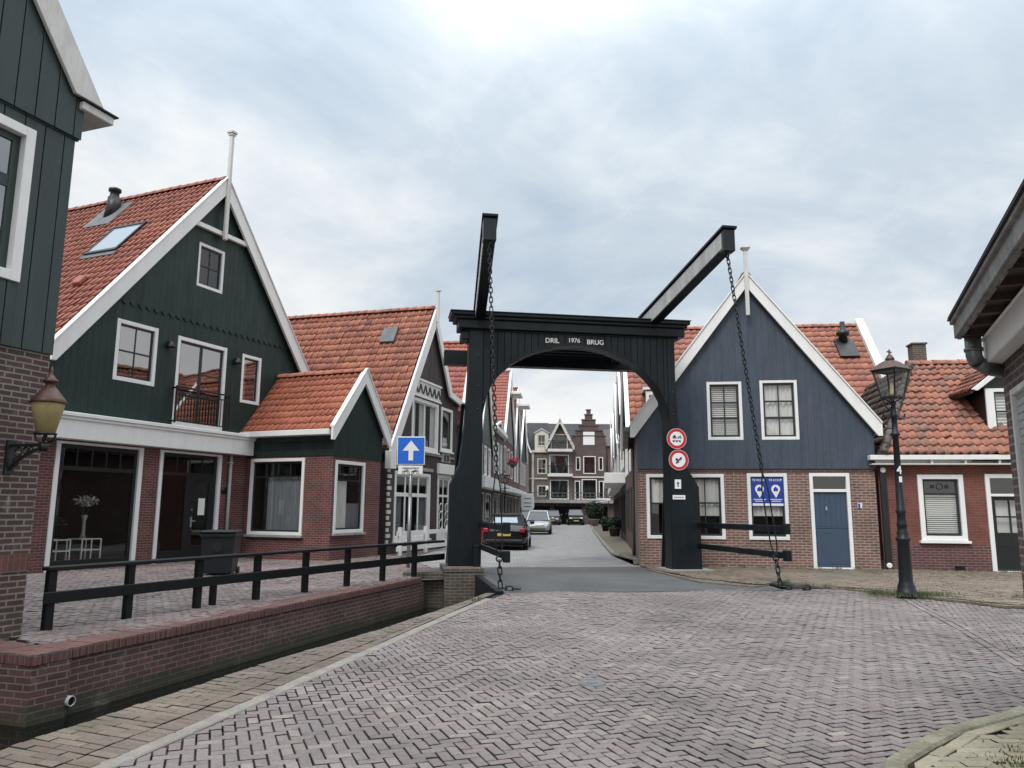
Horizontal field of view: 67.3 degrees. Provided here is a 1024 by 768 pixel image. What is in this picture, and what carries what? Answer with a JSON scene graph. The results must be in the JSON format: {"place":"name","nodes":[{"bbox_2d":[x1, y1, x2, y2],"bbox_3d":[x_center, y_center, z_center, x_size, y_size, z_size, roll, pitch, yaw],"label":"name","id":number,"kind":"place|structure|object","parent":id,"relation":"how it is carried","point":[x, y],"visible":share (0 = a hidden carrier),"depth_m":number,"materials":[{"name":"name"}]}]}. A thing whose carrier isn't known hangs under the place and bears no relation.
{"place":"outdoors","nodes":[
{"label":"outdoors","id":0,"kind":"place"},
{"bbox_2d":[0,608,442,750],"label":"canal water","id":1,"kind":"structure","parent":0,"point":[10,735],"depth_m":9.70,"materials":[{"name":"black liquid"}]},
{"bbox_2d":[8,548,441,641],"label":"quay pavement","id":2,"kind":"structure","parent":0,"point":[419,553],"depth_m":28.06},
{"bbox_2d":[151,535,884,760],"bbox_3d":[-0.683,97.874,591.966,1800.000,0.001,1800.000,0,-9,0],"label":"ground","id":3,"kind":"structure","parent":0,"point":[882,562],"depth_m":18.16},
{"bbox_2d":[0,0,118,640],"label":"timber house","id":4,"kind":"structure","parent":3,"relation":"on","point":[52,109],"depth_m":9.88,"materials":[{"name":"green wood"}]},
{"bbox_2d":[0,113,36,282],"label":"window","id":5,"kind":"structure","parent":4,"relation":"in","point":[17,140],"depth_m":9.77,"materials":[{"name":"white paint"}]},
{"bbox_2d":[2,366,67,473],"bbox_3d":[-5.864,0.443,9.465,0.787,1.320,0.420,-3,-10,20],"label":"wall lantern","id":6,"kind":"object","parent":4,"relation":"attached to","point":[48,402],"depth_m":9.36,"materials":[{"name":"black paint"}]},
{"bbox_2d":[27,130,309,573],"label":"gable shop house","id":7,"kind":"structure","parent":3,"relation":"on","point":[151,447],"depth_m":22.60,"materials":[{"name":"green wood"}]},
{"bbox_2d":[53,539,70,560],"bbox_3d":[-11.640,4.267,19.505,0.530,0.634,0.530,-3,-10,23],"label":"frame stool","id":8,"kind":"object","parent":7,"relation":"in","point":[56,550],"visible":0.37,"depth_m":19.66,"materials":[{"name":"white paint"}]},
{"bbox_2d":[64,538,101,559],"bbox_3d":[-11.328,4.399,20.307,0.590,0.634,0.590,-3,-10,23],"label":"frame stool","id":9,"kind":"object","parent":7,"relation":"in","point":[85,548],"visible":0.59,"depth_m":20.20,"materials":[{"name":"white paint"}]},
{"bbox_2d":[71,495,98,537],"bbox_3d":[-11.380,3.515,20.436,0.707,1.140,0.588,3,-10,-17],"label":"flower vase","id":10,"kind":"object","parent":7,"relation":"in","point":[86,504],"visible":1,"depth_m":20.40,"materials":[{"name":"grey ceramic"}]},
{"bbox_2d":[43,440,143,571],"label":"shop window","id":11,"kind":"structure","parent":7,"relation":"in","point":[120,468],"depth_m":21.22,"materials":[{"name":"black glass"}]},
{"bbox_2d":[112,318,158,386],"bbox_3d":[-10.802,-0.838,21.494,0.825,1.688,1.378,-3,-10,23],"label":"window","id":12,"kind":"structure","parent":7,"relation":"in","point":[135,356],"depth_m":21.74,"materials":[{"name":"white paint"}]},
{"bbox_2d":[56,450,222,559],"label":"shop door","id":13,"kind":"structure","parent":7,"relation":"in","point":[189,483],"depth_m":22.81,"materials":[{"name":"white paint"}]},
{"bbox_2d":[166,340,175,347],"bbox_3d":[-9.901,-1.163,22.321,0.253,0.200,0.260,-3,-10,23],"label":"wall lamp","id":14,"kind":"object","parent":7,"relation":"attached to","point":[170,344],"visible":1,"depth_m":22.26,"materials":[{"name":"black metal"}]},
{"bbox_2d":[172,335,226,430],"bbox_3d":[-9.835,0.076,23.580,0.895,2.729,2.110,-3,-10,23],"label":"balcony door","id":15,"kind":"structure","parent":7,"relation":"in","point":[200,365],"depth_m":24.16,"materials":[{"name":"white paint"}]},
{"bbox_2d":[197,242,224,293],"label":"window","id":16,"kind":"structure","parent":7,"relation":"in","point":[210,274],"depth_m":24.59,"materials":[{"name":"white paint"}]},
{"bbox_2d":[240,354,261,405],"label":"window","id":17,"kind":"structure","parent":7,"relation":"in","point":[251,365],"depth_m":25.81,"materials":[{"name":"white paint"}]},
{"bbox_2d":[92,598,491,767],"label":"road kerb","id":18,"kind":"structure","parent":3,"relation":"on","point":[164,742],"depth_m":6.30,"materials":[{"name":"stone"}]},
{"bbox_2d":[240,367,392,560],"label":"gabled annexe","id":19,"kind":"structure","parent":3,"relation":"on","point":[313,468],"depth_m":24.65,"materials":[{"name":"brown brick"}]},
{"bbox_2d":[243,458,304,537],"bbox_3d":[-7.365,3.657,24.720,2.260,2.479,0.895,-3,-10,23],"label":"window","id":20,"kind":"structure","parent":19,"relation":"in","point":[276,485],"depth_m":24.57,"materials":[{"name":"grey glass"}]},
{"bbox_2d":[331,460,365,535],"bbox_3d":[-5.499,3.650,24.596,0.895,2.319,1.730,-3,-10,23],"label":"window","id":21,"kind":"structure","parent":19,"relation":"in","point":[349,487],"depth_m":24.75,"materials":[{"name":"white glass"}]},
{"bbox_2d":[288,289,464,554],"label":"brown brick house","id":22,"kind":"structure","parent":3,"relation":"on","point":[398,353],"depth_m":31.18,"materials":[{"name":"brick"}]},
{"bbox_2d":[392,470,430,542],"bbox_3d":[-4.123,4.694,29.372,0.895,2.609,3.450,-2,-10,16],"label":"window","id":23,"kind":"structure","parent":22,"relation":"in","point":[421,483],"depth_m":30.27,"materials":[{"name":"white paint"}]},
{"bbox_2d":[411,396,439,454],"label":"window","id":24,"kind":"structure","parent":22,"relation":"in","point":[425,414],"depth_m":31.76,"materials":[{"name":"white paint"}]},
{"bbox_2d":[436,474,451,541],"bbox_3d":[-3.241,5.324,32.435,0.827,2.958,1.548,-2,-10,16],"label":"front door","id":25,"kind":"structure","parent":22,"relation":"in","point":[443,481],"depth_m":32.71,"materials":[{"name":"white paint"}]},
{"bbox_2d":[440,407,453,453],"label":"window","id":26,"kind":"structure","parent":22,"relation":"in","point":[446,433],"depth_m":33.49,"materials":[{"name":"white paint"}]},
{"bbox_2d":[443,341,466,430],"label":"row house","id":27,"kind":"structure","parent":3,"relation":"on","point":[458,376],"depth_m":36.62,"materials":[{"name":"brick"}]},
{"bbox_2d":[481,387,498,521],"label":"row house","id":28,"kind":"structure","parent":3,"relation":"on","point":[488,444],"depth_m":45.55,"materials":[{"name":"wood"}]},
{"bbox_2d":[484,445,486,475],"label":"window","id":29,"kind":"structure","parent":28,"relation":"in","point":[485,447],"depth_m":44.99,"materials":[{"name":"white paint"}]},
{"bbox_2d":[488,448,490,476],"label":"window","id":30,"kind":"structure","parent":28,"relation":"in","point":[489,450],"depth_m":47.06,"materials":[{"name":"white paint"}]},
{"bbox_2d":[491,421,511,513],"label":"row house","id":31,"kind":"structure","parent":3,"relation":"on","point":[501,434],"depth_m":52.13,"materials":[{"name":"wood"}]},
{"bbox_2d":[500,445,501,473],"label":"window","id":32,"kind":"structure","parent":31,"relation":"in","point":[500,445],"depth_m":53.79,"materials":[{"name":"white paint"}]},
{"bbox_2d":[507,457,518,467],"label":"hanging basket","id":33,"kind":"object","parent":31,"relation":"hanging from","point":[512,463],"visible":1,"depth_m":50.72,"materials":[{"name":"red plant"}]},
{"bbox_2d":[491,368,522,512],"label":"row house","id":34,"kind":"structure","parent":3,"relation":"on","point":[506,394],"depth_m":59.66,"materials":[{"name":"white wood"}]},
{"bbox_2d":[507,449,509,477],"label":"window","id":35,"kind":"structure","parent":34,"relation":"in","point":[508,456],"depth_m":60.37,"materials":[{"name":"white paint"}]},
{"bbox_2d":[513,379,529,512],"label":"row house","id":36,"kind":"structure","parent":3,"relation":"on","point":[518,407],"depth_m":68.00,"materials":[{"name":"grey wood"}]},
{"bbox_2d":[519,398,527,512],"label":"row house","id":37,"kind":"structure","parent":3,"relation":"on","point":[522,471],"depth_m":76.00,"materials":[{"name":"grey wood"}]},
{"bbox_2d":[526,424,611,488],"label":"slate roof block","id":38,"kind":"structure","parent":3,"relation":"on","point":[570,428],"depth_m":96.49,"materials":[{"name":"tile"}]},
{"bbox_2d":[526,492,613,524],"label":"raised terrace","id":39,"kind":"structure","parent":3,"relation":"on","point":[562,506],"depth_m":82.96,"materials":[{"name":"concrete"}]},
{"bbox_2d":[526,425,531,493],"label":"mansard house","id":40,"kind":"structure","parent":39,"relation":"on","point":[527,477],"depth_m":88.04,"materials":[{"name":"white wood"}]},
{"bbox_2d":[527,423,548,499],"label":"dormer house","id":41,"kind":"structure","parent":39,"relation":"on","point":[538,436],"depth_m":89.31,"materials":[{"name":"grey brick"}]},
{"bbox_2d":[537,434,545,446],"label":"window","id":42,"kind":"structure","parent":41,"relation":"in","point":[541,438],"depth_m":89.89,"materials":[{"name":"beige paint"}]},
{"bbox_2d":[537,485,546,496],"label":"window","id":43,"kind":"structure","parent":41,"relation":"in","point":[540,488],"depth_m":89.08,"materials":[{"name":"beige paint"}]},
{"bbox_2d":[537,458,546,473],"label":"window","id":44,"kind":"structure","parent":41,"relation":"in","point":[541,462],"depth_m":89.29,"materials":[{"name":"beige paint"}]},
{"bbox_2d":[545,413,574,499],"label":"house facade","id":45,"kind":"structure","parent":39,"relation":"on","point":[559,445],"depth_m":87.83,"materials":[{"name":"brown brick"}]},
{"bbox_2d":[551,434,567,448],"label":"balcony door","id":46,"kind":"structure","parent":45,"relation":"in","point":[561,439],"depth_m":88.73,"materials":[{"name":"white paint"}]},
{"bbox_2d":[550,455,568,473],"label":"balcony door","id":47,"kind":"structure","parent":45,"relation":"in","point":[554,459],"depth_m":88.32,"materials":[{"name":"white paint"}]},
{"bbox_2d":[550,480,568,498],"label":"balcony door","id":48,"kind":"structure","parent":45,"relation":"in","point":[555,485],"depth_m":87.86,"materials":[{"name":"white paint"}]},
{"bbox_2d":[571,409,606,499],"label":"stepped gable house","id":49,"kind":"structure","parent":39,"relation":"on","point":[589,457],"depth_m":87.89,"materials":[{"name":"brick"}]},
{"bbox_2d":[575,481,579,499],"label":"window","id":50,"kind":"structure","parent":49,"relation":"in","point":[577,483],"depth_m":87.36,"materials":[{"name":"white paint"}]},
{"bbox_2d":[583,456,595,473],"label":"window","id":51,"kind":"structure","parent":49,"relation":"in","point":[589,462],"depth_m":88.14,"materials":[{"name":"white paint"}]},
{"bbox_2d":[582,479,596,499],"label":"window","id":52,"kind":"structure","parent":49,"relation":"in","point":[589,486],"depth_m":87.76,"materials":[{"name":"white glass"}]},
{"bbox_2d":[599,481,603,497],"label":"window","id":53,"kind":"structure","parent":49,"relation":"in","point":[601,483],"depth_m":87.33,"materials":[{"name":"white paint"}]},
{"bbox_2d":[595,498,610,515],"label":"parasol","id":54,"kind":"object","parent":3,"relation":"on","point":[606,499],"visible":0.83,"depth_m":69.75,"materials":[{"name":"fabric"}]},
{"bbox_2d":[609,420,614,517],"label":"row house","id":55,"kind":"structure","parent":3,"relation":"on","point":[611,465],"depth_m":70.21,"materials":[{"name":"brick"}]},
{"bbox_2d":[608,402,617,516],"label":"row house","id":56,"kind":"structure","parent":3,"relation":"on","point":[615,471],"depth_m":61.02,"materials":[{"name":"white wood"}]},
{"bbox_2d":[604,372,626,542],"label":"row house","id":57,"kind":"structure","parent":3,"relation":"on","point":[614,480],"depth_m":39.86,"materials":[{"name":"white brick"}]},
{"bbox_2d":[609,372,621,537],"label":"row house","id":58,"kind":"structure","parent":3,"relation":"on","point":[616,446],"depth_m":50.27,"materials":[{"name":"wood"}]},
{"bbox_2d":[620,246,885,569],"bbox_3d":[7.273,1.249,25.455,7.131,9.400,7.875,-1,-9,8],"label":"blue gable house","id":59,"kind":"structure","parent":3,"relation":"on","point":[819,422],"depth_m":21.78,"materials":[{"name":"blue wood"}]},
{"bbox_2d":[646,474,662,538],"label":"window","id":60,"kind":"structure","parent":59,"relation":"in","point":[654,482],"depth_m":22.05,"materials":[{"name":"white paint"}]},
{"bbox_2d":[691,474,725,539],"bbox_3d":[5.515,3.519,22.074,1.058,1.818,0.825,-1,-9,8],"label":"window","id":61,"kind":"structure","parent":59,"relation":"in","point":[711,486],"depth_m":21.82,"materials":[{"name":"white paint"}]},
{"bbox_2d":[706,381,743,439],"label":"window","id":62,"kind":"structure","parent":59,"relation":"in","point":[724,398],"depth_m":22.14,"materials":[{"name":"white paint"}]},
{"bbox_2d":[751,477,783,505],"bbox_3d":[7.162,3.009,21.547,0.870,0.830,0.016,-1,-9,8],"label":"sale banner","id":63,"kind":"object","parent":59,"relation":"attached to","point":[775,488],"visible":0.84,"depth_m":21.54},
{"bbox_2d":[747,473,789,539],"bbox_3d":[7.205,3.483,21.841,1.088,1.838,0.825,-1,-9,8],"label":"window","id":64,"kind":"structure","parent":59,"relation":"in","point":[756,514],"depth_m":21.55,"materials":[{"name":"white paint"}]},
{"bbox_2d":[759,380,799,439],"bbox_3d":[7.645,0.792,22.219,1.038,1.718,0.825,-1,-9,8],"label":"window","id":65,"kind":"structure","parent":59,"relation":"in","point":[778,398],"depth_m":21.93,"materials":[{"name":"white glass"}]},
{"bbox_2d":[860,342,1020,571],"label":"brick cottage","id":66,"kind":"structure","parent":3,"relation":"on","point":[958,492],"depth_m":20.99,"materials":[{"name":"red brick"}]},
{"bbox_2d":[916,475,971,543],"bbox_3d":[11.706,3.436,21.170,1.280,1.839,0.910,-1,-9,8],"label":"window","id":67,"kind":"structure","parent":66,"relation":"in","point":[942,513],"depth_m":20.92,"materials":[{"name":"white paint"}]},
{"bbox_2d":[984,474,1020,571],"bbox_3d":[13.365,3.762,20.611,1.350,2.670,0.460,-1,-9,8],"label":"front door","id":68,"kind":"structure","parent":66,"relation":"in","point":[1002,523],"depth_m":20.65,"materials":[{"name":"white paint"}]},
{"bbox_2d":[883,706,1023,767],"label":"pavement kerb","id":69,"kind":"structure","parent":3,"relation":"on","point":[909,756],"depth_m":5.29,"materials":[{"name":"stone"}]},
{"bbox_2d":[947,179,1023,593],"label":"house","id":70,"kind":"structure","parent":3,"relation":"on","point":[988,307],"depth_m":5.66,"materials":[{"name":"grey wood"}]},
{"bbox_2d":[1010,380,1023,533],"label":"window","id":71,"kind":"structure","parent":70,"relation":"in","point":[1016,393],"depth_m":5.91,"materials":[{"name":"grey paint"}]},
{"bbox_2d":[419,525,639,567],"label":"street","id":72,"kind":"structure","parent":0,"point":[570,546],"depth_m":28.32,"materials":[{"name":"grey asphalt"}]},
{"bbox_2d":[396,525,447,555],"bbox_3d":[-2.910,5.880,29.295,0.125,0.950,6.800,-2,-10,16],"label":"fence","id":73,"kind":"object","parent":72,"relation":"on","point":[425,532],"visible":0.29,"depth_m":28.20,"materials":[{"name":"white paint"}]},
{"bbox_2d":[500,471,509,512],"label":"street lamp","id":74,"kind":"object","parent":72,"relation":"on","point":[504,473],"visible":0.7,"depth_m":43.47,"materials":[{"name":"brown metal"}]},
{"bbox_2d":[482,513,533,549],"bbox_3d":[-0.174,6.099,32.023,2.160,1.430,4.044,0,-9,4],"label":"parked car","id":75,"kind":"object","parent":72,"relation":"on","point":[519,534],"visible":0.84,"depth_m":30.20,"materials":[{"name":"black paint"}]},
{"bbox_2d":[521,494,533,509],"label":"shop sign","id":76,"kind":"object","parent":72,"relation":"on","point":[527,501],"visible":0.71,"depth_m":63.22,"materials":[{"name":"white plastic"}]},
{"bbox_2d":[524,510,553,533],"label":"parked car","id":77,"kind":"object","parent":72,"relation":"on","point":[541,519],"visible":0.79,"depth_m":49.67,"materials":[{"name":"silver metal"}]},
{"bbox_2d":[547,510,561,524],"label":"parked car","id":78,"kind":"object","parent":72,"relation":"on","point":[555,514],"visible":0.59,"depth_m":78.93,"materials":[{"name":"grey paint"}]},
{"bbox_2d":[565,509,585,524],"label":"parked car","id":79,"kind":"object","parent":72,"relation":"on","point":[574,516],"visible":0.98,"depth_m":78.42,"materials":[{"name":"black paint"}]},
{"bbox_2d":[591,525,637,560],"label":"street kerb","id":80,"kind":"structure","parent":72,"relation":"on","point":[608,549],"depth_m":28.53,"materials":[{"name":"concrete"}]},
{"bbox_2d":[58,0,1023,423],"label":"sky","id":81,"kind":"structure","parent":0,"point":[867,156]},
{"bbox_2d":[119,587,1023,767],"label":"brick road","id":82,"kind":"structure","parent":0,"point":[811,678],"depth_m":6.97,"materials":[{"name":"grey brick"}]},
{"bbox_2d":[578,680,605,687],"bbox_3d":[0.741,2.782,7.117,0.260,0.041,0.260,0,-9,0],"label":"valve cover","id":83,"kind":"object","parent":82,"relation":"on","point":[594,683],"visible":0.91,"depth_m":7.08,"materials":[{"name":"grey metal"}]},
{"bbox_2d":[869,349,917,597],"bbox_3d":[7.508,1.677,14.953,0.751,4.790,0.560,6,-11,-30],"label":"street lamp","id":84,"kind":"object","parent":82,"relation":"on","point":[890,365],"visible":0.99,"depth_m":14.88,"materials":[{"name":"metal"}]},
{"bbox_2d":[466,562,1023,767],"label":"weeds","id":85,"kind":"object","parent":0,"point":[919,594],"visible":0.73,"depth_m":14.48,"materials":[{"name":"green plant"}]},
{"bbox_2d":[593,525,1023,609],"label":"side pavement","id":86,"kind":"structure","parent":0,"point":[617,544],"depth_m":18.89,"materials":[{"name":"brick"}]},
{"bbox_2d":[584,500,604,525],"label":"potted shrub","id":87,"kind":"object","parent":86,"relation":"on","point":[593,509],"visible":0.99,"depth_m":73.57,"materials":[{"name":"green plant"}]},
{"bbox_2d":[600,517,608,530],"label":"potted shrub","id":88,"kind":"object","parent":86,"relation":"on","point":[603,521],"visible":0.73,"depth_m":56.37,"materials":[{"name":"green plant"}]},
{"bbox_2d":[607,516,620,535],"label":"potted shrub","id":89,"kind":"object","parent":86,"relation":"on","point":[614,525],"visible":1,"depth_m":45.41,"materials":[{"name":"green plant"}]},
{"bbox_2d":[642,566,1023,604],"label":"pavement bricks","id":90,"kind":"object","parent":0,"point":[986,587],"visible":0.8,"depth_m":17.54,"materials":[{"name":"grey brick"}]},
{"bbox_2d":[914,717,1023,767],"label":"corner pavement","id":91,"kind":"structure","parent":0,"point":[956,752],"depth_m":5.03,"materials":[{"name":"beige stone"}]},
{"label":"canal bank","id":92,"kind":"structure","parent":0,"visible":0},
{"bbox_2d":[0,593,494,767],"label":"canal edge","id":93,"kind":"object","parent":92,"relation":"on","point":[93,743],"visible":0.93,"depth_m":6.08,"materials":[{"name":"grey stone"}]},
{"label":"canal bed","id":94,"kind":"structure","parent":0,"visible":0},
{"bbox_2d":[0,577,423,726],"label":"canal wall","id":95,"kind":"structure","parent":94,"relation":"on","point":[39,684],"depth_m":10.22,"materials":[{"name":"brick"}]},
{"bbox_2d":[65,695,75,706],"bbox_3d":[-4.995,3.563,8.641,0.117,0.118,0.118,-2,-10,17],"label":"drain pipe","id":96,"kind":"object","parent":95,"relation":"attached to","point":[70,700],"visible":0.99,"depth_m":8.63,"materials":[{"name":"grey paint"}]},
{"bbox_2d":[403,563,715,607],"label":"brick pier","id":97,"kind":"structure","parent":94,"relation":"on","point":[450,586],"depth_m":18.24,"materials":[{"name":"brick"}]},
{"bbox_2d":[443,213,817,596],"bbox_3d":[2.082,1.066,19.431,7.318,8.198,7.700,2,-9,-9],"label":"drawbridge","id":98,"kind":"object","parent":97,"relation":"on","point":[641,346],"visible":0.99,"depth_m":19.85,"materials":[{"name":"paint"}]},
{"bbox_2d":[667,428,685,448],"bbox_3d":[4.346,1.444,20.292,0.540,0.540,0.039,2,-9,-9],"label":"round sign","id":99,"kind":"object","parent":98,"relation":"attached to","point":[676,438],"visible":1,"depth_m":20.28,"materials":[{"name":"metal"}]},
{"bbox_2d":[675,479,680,488],"bbox_3d":[4.344,2.622,20.123,0.170,0.240,0.025,2,-9,-9],"label":"notice plate","id":100,"kind":"object","parent":98,"relation":"attached to","point":[677,483],"visible":1,"depth_m":20.11,"materials":[{"name":"white metal"}]},
{"bbox_2d":[669,450,687,469],"bbox_3d":[4.381,1.998,20.209,0.540,0.540,0.039,2,-9,-9],"label":"round sign","id":101,"kind":"object","parent":98,"relation":"attached to","point":[678,459],"visible":1,"depth_m":20.20,"materials":[{"name":"metal"}]},
{"label":"far square","id":102,"kind":"structure","parent":0,"visible":0},
{"bbox_2d":[602,429,612,499],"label":"end brick house","id":103,"kind":"structure","parent":102,"relation":"on","point":[606,432],"depth_m":88.37,"materials":[{"name":"brick"}]},
{"label":"quay bed","id":104,"kind":"structure","parent":0,"visible":0},
{"bbox_2d":[9,554,428,644],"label":"quay bricks","id":105,"kind":"object","parent":104,"relation":"on","point":[76,619],"visible":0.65,"depth_m":14.04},
{"bbox_2d":[200,530,242,573],"bbox_3d":[-6.947,4.018,18.330,0.810,1.048,0.910,2,-9,-8],"label":"wheelie bin","id":106,"kind":"object","parent":105,"relation":"on","point":[217,542],"visible":0.98,"depth_m":17.99,"materials":[{"name":"plastic"}]},
{"bbox_2d":[40,540,444,630],"bbox_3d":[-3.959,3.554,14.544,0.277,0.835,10.336,-4,-10,25],"label":"quay railing","id":107,"kind":"object","parent":105,"relation":"on","point":[127,590],"visible":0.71,"depth_m":12.31,"materials":[{"name":"paint"}]},
{"bbox_2d":[397,437,424,567],"bbox_3d":[-2.801,3.225,21.088,0.780,3.560,0.134,0,-9,2],"label":"one way sign","id":108,"kind":"object","parent":105,"relation":"on","point":[410,451],"visible":0.94,"depth_m":21.22,"materials":[{"name":"metal"}]},
{"bbox_2d":[398,466,422,473],"bbox_3d":[-2.797,2.370,21.175,0.680,0.235,0.029,0,-9,2],"label":"sub plate","id":109,"kind":"object","parent":108,"relation":"attached to","point":[410,469],"visible":1,"depth_m":21.17,"materials":[{"name":"white metal"}]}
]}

